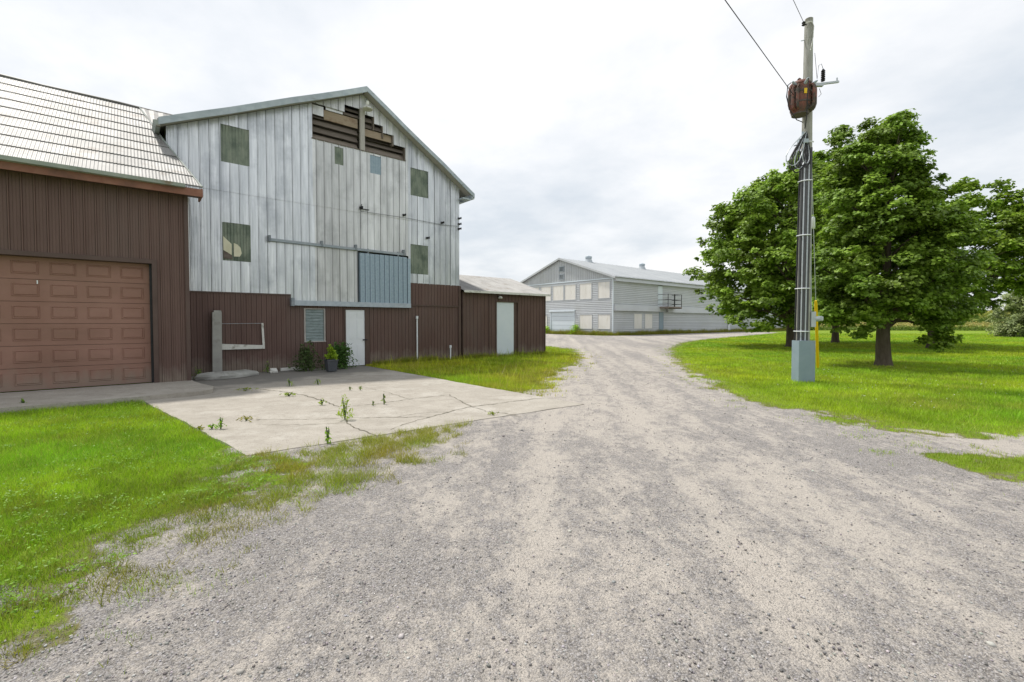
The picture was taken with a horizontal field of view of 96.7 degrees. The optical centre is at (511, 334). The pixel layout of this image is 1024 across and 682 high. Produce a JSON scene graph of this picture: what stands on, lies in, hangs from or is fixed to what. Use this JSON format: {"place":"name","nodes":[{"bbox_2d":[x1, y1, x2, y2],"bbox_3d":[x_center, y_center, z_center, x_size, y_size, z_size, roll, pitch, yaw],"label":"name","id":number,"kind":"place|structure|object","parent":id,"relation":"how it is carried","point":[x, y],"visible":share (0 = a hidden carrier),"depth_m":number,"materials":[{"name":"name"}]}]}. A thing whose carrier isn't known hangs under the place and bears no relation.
{"place":"outdoors","nodes":[
{"label":"outdoors","id":0,"kind":"place"},
{"bbox_2d":[144,366,583,455],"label":"concrete slab","id":1,"kind":"structure","parent":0,"point":[299,419],"depth_m":8.89,"materials":[{"name":"grey concrete"}]},
{"bbox_2d":[214,417,226,428],"bbox_3d":[-4.431,1.333,6.924,0.151,0.230,0.132,0,2,11],"label":"weed","id":2,"kind":"object","parent":1,"relation":"on","point":[220,424],"visible":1,"depth_m":6.93,"materials":[{"name":"green plant"}]},
{"bbox_2d":[195,369,258,379],"bbox_3d":[-8.365,1.167,13.331,0.918,0.176,1.612,1,2,28],"label":"broken concrete","id":3,"kind":"object","parent":1,"relation":"on","point":[219,375],"visible":1,"depth_m":13.00,"materials":[{"name":"grey concrete"}]},
{"bbox_2d":[212,310,221,371],"bbox_3d":[-8.969,0.279,13.826,0.265,2.005,0.180,-1,2,-40],"label":"concrete post","id":4,"kind":"object","parent":3,"relation":"on","point":[216,340],"visible":0.78,"depth_m":13.76,"materials":[{"name":"grey concrete"}]},
{"bbox_2d":[237,416,252,421],"bbox_3d":[-4.393,1.382,7.542,0.363,0.120,0.312,0,2,0],"label":"weed","id":5,"kind":"object","parent":1,"relation":"on","point":[246,418],"visible":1,"depth_m":7.50,"materials":[{"name":"green plant"}]},
{"bbox_2d":[269,368,277,372],"bbox_3d":[-7.614,1.147,14.519,0.242,0.150,0.219,-1,2,-38],"label":"rubble stone","id":6,"kind":"object","parent":1,"relation":"on","point":[273,370],"visible":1,"depth_m":14.46,"materials":[{"name":"white stone"}]},
{"bbox_2d":[280,367,300,370],"bbox_3d":[-7.336,1.155,15.316,0.850,0.090,0.150,-1,2,-40],"label":"sill board","id":7,"kind":"object","parent":1,"relation":"on","point":[285,369],"visible":0.6,"depth_m":15.14,"materials":[{"name":"grey concrete"}]},
{"bbox_2d":[288,340,324,371],"bbox_3d":[-6.738,0.713,15.138,1.112,1.069,0.920,1,2,29],"label":"shrub","id":8,"kind":"object","parent":1,"relation":"on","point":[307,353],"visible":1,"depth_m":15.07,"materials":[{"name":"green plant"}]},
{"bbox_2d":[325,427,331,443],"bbox_3d":[-2.485,1.369,6.144,0.102,0.258,0.096,1,2,36],"label":"weed","id":9,"kind":"object","parent":1,"relation":"on","point":[328,438],"visible":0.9,"depth_m":6.13,"materials":[{"name":"green plant"}]},
{"bbox_2d":[324,359,338,371],"bbox_3d":[-5.900,1.010,14.850,0.364,0.385,0.364,-1,2,-40],"label":"planter pot","id":10,"kind":"object","parent":1,"relation":"on","point":[331,365],"visible":0.93,"depth_m":14.74,"materials":[{"name":"grey plastic"}]},
{"bbox_2d":[324,344,337,359],"bbox_3d":[-5.906,0.580,14.841,0.459,0.530,0.384,0,2,-16],"label":"potted plant","id":11,"kind":"object","parent":10,"relation":"on","point":[331,353],"visible":0.98,"depth_m":14.79,"materials":[{"name":"green plant"}]},
{"bbox_2d":[322,340,357,369],"bbox_3d":[-5.998,0.705,15.729,1.194,1.049,0.919,0,2,12],"label":"wall shrub","id":12,"kind":"object","parent":1,"relation":"on","point":[342,357],"visible":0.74,"depth_m":15.76,"materials":[{"name":"green plant"}]},
{"bbox_2d":[336,394,354,419],"bbox_3d":[-2.774,1.208,7.551,0.308,0.442,0.268,0,2,0],"label":"weed","id":13,"kind":"object","parent":1,"relation":"on","point":[339,413],"visible":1,"depth_m":7.56,"materials":[{"name":"green plant"}]},
{"bbox_2d":[0,332,1023,681],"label":"gravel road","id":14,"kind":"structure","parent":0,"point":[714,488],"depth_m":3.16,"materials":[{"name":"grey gravel"}]},
{"bbox_2d":[0,440,469,681],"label":"lane edge weeds","id":15,"kind":"object","parent":14,"relation":"on","point":[25,650],"visible":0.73,"depth_m":3.27,"materials":[{"name":"green plant"}]},
{"bbox_2d":[209,416,472,511],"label":"slab edge weeds","id":16,"kind":"object","parent":14,"relation":"on","point":[369,449],"visible":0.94,"depth_m":5.32,"materials":[{"name":"green plant"}]},
{"bbox_2d":[0,329,1023,560],"bbox_3d":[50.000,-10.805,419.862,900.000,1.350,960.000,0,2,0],"label":"ground","id":17,"kind":"structure","parent":0,"point":[891,331],"depth_m":8.31,"materials":[{"name":"green plant"}]},
{"bbox_2d":[0,74,202,391],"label":"brown garage","id":18,"kind":"structure","parent":17,"relation":"on","point":[94,250],"depth_m":10.96,"materials":[{"name":"metal"}]},
{"bbox_2d":[0,255,151,391],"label":"overhead door","id":19,"kind":"structure","parent":18,"relation":"in","point":[23,328],"depth_m":10.66,"materials":[{"name":"brown paint"}]},
{"bbox_2d":[0,380,213,414],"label":"concrete apron","id":20,"kind":"object","parent":17,"relation":"on","point":[38,399],"visible":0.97,"depth_m":9.66,"materials":[{"name":"grey concrete"}]},
{"bbox_2d":[0,461,281,633],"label":"edge clumps","id":21,"kind":"object","parent":17,"relation":"on","point":[179,503],"visible":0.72,"depth_m":3.83,"materials":[{"name":"green plant"}]},
{"bbox_2d":[0,400,285,614],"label":"lawn weeds","id":22,"kind":"object","parent":17,"relation":"on","point":[49,562],"visible":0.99,"depth_m":4.23,"materials":[{"name":"green plant"}]},
{"bbox_2d":[0,399,394,673],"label":"lawn grass","id":23,"kind":"structure","parent":17,"relation":"on","point":[10,417],"depth_m":5.03,"materials":[{"name":"green plant"}]},
{"bbox_2d":[152,86,474,376],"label":"metal barn","id":24,"kind":"structure","parent":17,"relation":"on","point":[321,221],"depth_m":15.83,"materials":[{"name":"metal"}]},
{"bbox_2d":[222,323,264,349],"bbox_3d":[-8.495,0.060,14.387,1.200,0.830,0.060,-1,2,-40],"label":"painted frame","id":25,"kind":"object","parent":24,"relation":"attached to","point":[232,346],"visible":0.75,"depth_m":14.42,"materials":[{"name":"metal"}]},
{"bbox_2d":[304,308,325,341],"bbox_3d":[-6.855,-0.315,15.830,0.720,1.170,0.075,-1,2,-40],"label":"window","id":26,"kind":"structure","parent":24,"relation":"in","point":[314,318],"depth_m":15.83,"materials":[{"name":"silver metal"}]},
{"bbox_2d":[346,310,367,365],"bbox_3d":[-5.717,0.129,16.749,0.770,2.040,0.125,-1,2,-40],"label":"door","id":27,"kind":"structure","parent":24,"relation":"in","point":[355,324],"depth_m":16.75,"materials":[{"name":"white paint"}]},
{"bbox_2d":[358,252,410,302],"bbox_3d":[-4.842,-2.119,17.363,2.080,1.840,0.110,-1,2,-40],"label":"sliding door","id":28,"kind":"structure","parent":24,"relation":"in","point":[381,278],"depth_m":17.30,"materials":[{"name":"blue metal"}]},
{"bbox_2d":[416,316,417,358],"bbox_3d":[-3.795,0.228,18.220,0.098,1.920,0.099,0,2,0],"label":"vent pipe","id":29,"kind":"object","parent":17,"relation":"on","point":[417,334],"visible":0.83,"depth_m":18.20,"materials":[{"name":"white paint"}]},
{"bbox_2d":[371,349,546,364],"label":"wall weeds","id":30,"kind":"object","parent":17,"relation":"on","point":[433,358],"depth_m":18.97,"materials":[{"name":"green plant"}]},
{"bbox_2d":[366,348,596,396],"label":"weedy grass","id":31,"kind":"structure","parent":17,"relation":"on","point":[527,366],"depth_m":15.18,"materials":[{"name":"green plant"}]},
{"bbox_2d":[459,275,550,356],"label":"brown shed","id":32,"kind":"structure","parent":17,"relation":"on","point":[504,315],"depth_m":21.31,"materials":[{"name":"metal"}]},
{"bbox_2d":[497,302,513,354],"bbox_3d":[-0.338,-0.249,21.299,1.050,2.480,0.054,-1,2,-40],"label":"door","id":33,"kind":"structure","parent":32,"relation":"in","point":[505,310],"depth_m":21.29,"materials":[{"name":"blue paint"}]},
{"bbox_2d":[546,345,591,354],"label":"verge grass","id":34,"kind":"structure","parent":17,"relation":"on","point":[553,349],"depth_m":25.82,"materials":[{"name":"green plant"}]},
{"bbox_2d":[568,324,578,333],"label":"burdock clump","id":35,"kind":"object","parent":17,"relation":"on","point":[575,326],"visible":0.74,"depth_m":57.33,"materials":[{"name":"green plant"}]},
{"bbox_2d":[520,255,784,332],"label":"grey barn","id":36,"kind":"structure","parent":17,"relation":"on","point":[588,294],"depth_m":58.91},
{"bbox_2d":[551,312,573,330],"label":"overhead door","id":37,"kind":"structure","parent":36,"relation":"in","point":[564,321],"depth_m":59.58,"materials":[{"name":"blue paint"}]},
{"bbox_2d":[658,286,662,305],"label":"upper door","id":38,"kind":"structure","parent":36,"relation":"in","point":[660,288],"depth_m":59.52,"materials":[{"name":"white paint"}]},
{"bbox_2d":[659,312,663,330],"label":"side door","id":39,"kind":"structure","parent":36,"relation":"in","point":[661,314],"depth_m":59.76,"materials":[{"name":"metal"}]},
{"bbox_2d":[546,327,785,335],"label":"barn foot weeds","id":40,"kind":"object","parent":17,"relation":"on","point":[609,333],"visible":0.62,"depth_m":58.77,"materials":[{"name":"green plant"}]},
{"bbox_2d":[682,151,898,346],"bbox_3d":[17.561,-5.317,29.184,12.205,12.589,11.530,0,2,0],"label":"maple tree","id":41,"kind":"object","parent":17,"relation":"on","point":[754,213],"visible":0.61,"depth_m":27.58,"materials":[{"name":"green plant"}]},
{"bbox_2d":[791,17,838,382],"bbox_3d":[8.326,-3.532,12.448,1.102,10.062,0.464,0,2,0],"label":"utility pole","id":42,"kind":"object","parent":17,"relation":"on","point":[803,354],"visible":0.94,"depth_m":12.36,"materials":[{"name":"grey wood"}]},
{"bbox_2d":[786,131,810,172],"bbox_3d":[7.632,-4.874,12.183,0.838,1.148,0.160,0,2,-14],"label":"cable coil","id":43,"kind":"object","parent":42,"relation":"attached to","point":[803,141],"visible":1,"depth_m":12.15,"materials":[{"name":"metal"}]},
{"bbox_2d":[786,77,817,128],"bbox_3d":[7.751,-6.155,12.126,0.651,1.374,0.873,1,2,40],"label":"transformer","id":44,"kind":"object","parent":42,"relation":"attached to","point":[802,101],"visible":1,"depth_m":11.98,"materials":[{"name":"brown metal"}]},
{"bbox_2d":[725,0,793,94],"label":"power line","id":45,"kind":"object","parent":44,"relation":"attached to","point":[757,44],"visible":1,"depth_m":9.77,"materials":[{"name":"black rubber"}]},
{"bbox_2d":[812,181,818,367],"bbox_3d":[9.407,-2.468,14.155,0.090,7.371,4.127,1,2,38],"label":"guy wire","id":46,"kind":"object","parent":42,"relation":"attached to","point":[816,311],"visible":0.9,"depth_m":14.91,"materials":[{"name":"metal"}]},
{"bbox_2d":[776,124,879,342],"bbox_3d":[24.997,-7.578,35.127,9.931,16.774,9.112,-1,2,-40],"label":"maple tree","id":47,"kind":"object","parent":17,"relation":"on","point":[840,134],"visible":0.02,"depth_m":34.39,"materials":[{"name":"green plant"}]},
{"bbox_2d":[663,320,1002,330],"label":"meadow grass","id":48,"kind":"structure","parent":17,"relation":"on","point":[967,326],"depth_m":84.70,"materials":[{"name":"green plant"}]},
{"bbox_2d":[648,333,1023,499],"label":"lawn grass","id":49,"kind":"structure","parent":17,"relation":"on","point":[968,409],"depth_m":12.49,"materials":[{"name":"green plant"}]},
{"bbox_2d":[789,108,1001,366],"bbox_3d":[13.914,-3.441,16.834,6.306,9.533,5.591,1,2,20],"label":"maple tree","id":50,"kind":"object","parent":17,"relation":"on","point":[920,227],"visible":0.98,"depth_m":15.80,"materials":[{"name":"green plant"}]},
{"bbox_2d":[854,310,1015,322],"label":"corn field","id":51,"kind":"structure","parent":17,"relation":"on","point":[983,317],"depth_m":93.95,"materials":[{"name":"green plant"}]},
{"bbox_2d":[879,176,1023,348],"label":"maple tree","id":52,"kind":"object","parent":17,"relation":"on","point":[1007,246],"visible":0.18,"depth_m":26.11,"materials":[{"name":"green plant"}]},
{"bbox_2d":[985,292,1023,336],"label":"willow shrub","id":53,"kind":"object","parent":17,"relation":"on","point":[1008,326],"visible":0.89,"depth_m":49.35,"materials":[{"name":"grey plant"}]},
{"bbox_2d":[0,0,1023,309],"label":"sky","id":54,"kind":"structure","parent":0,"point":[608,131],"materials":[{"name":"white"}]}
]}

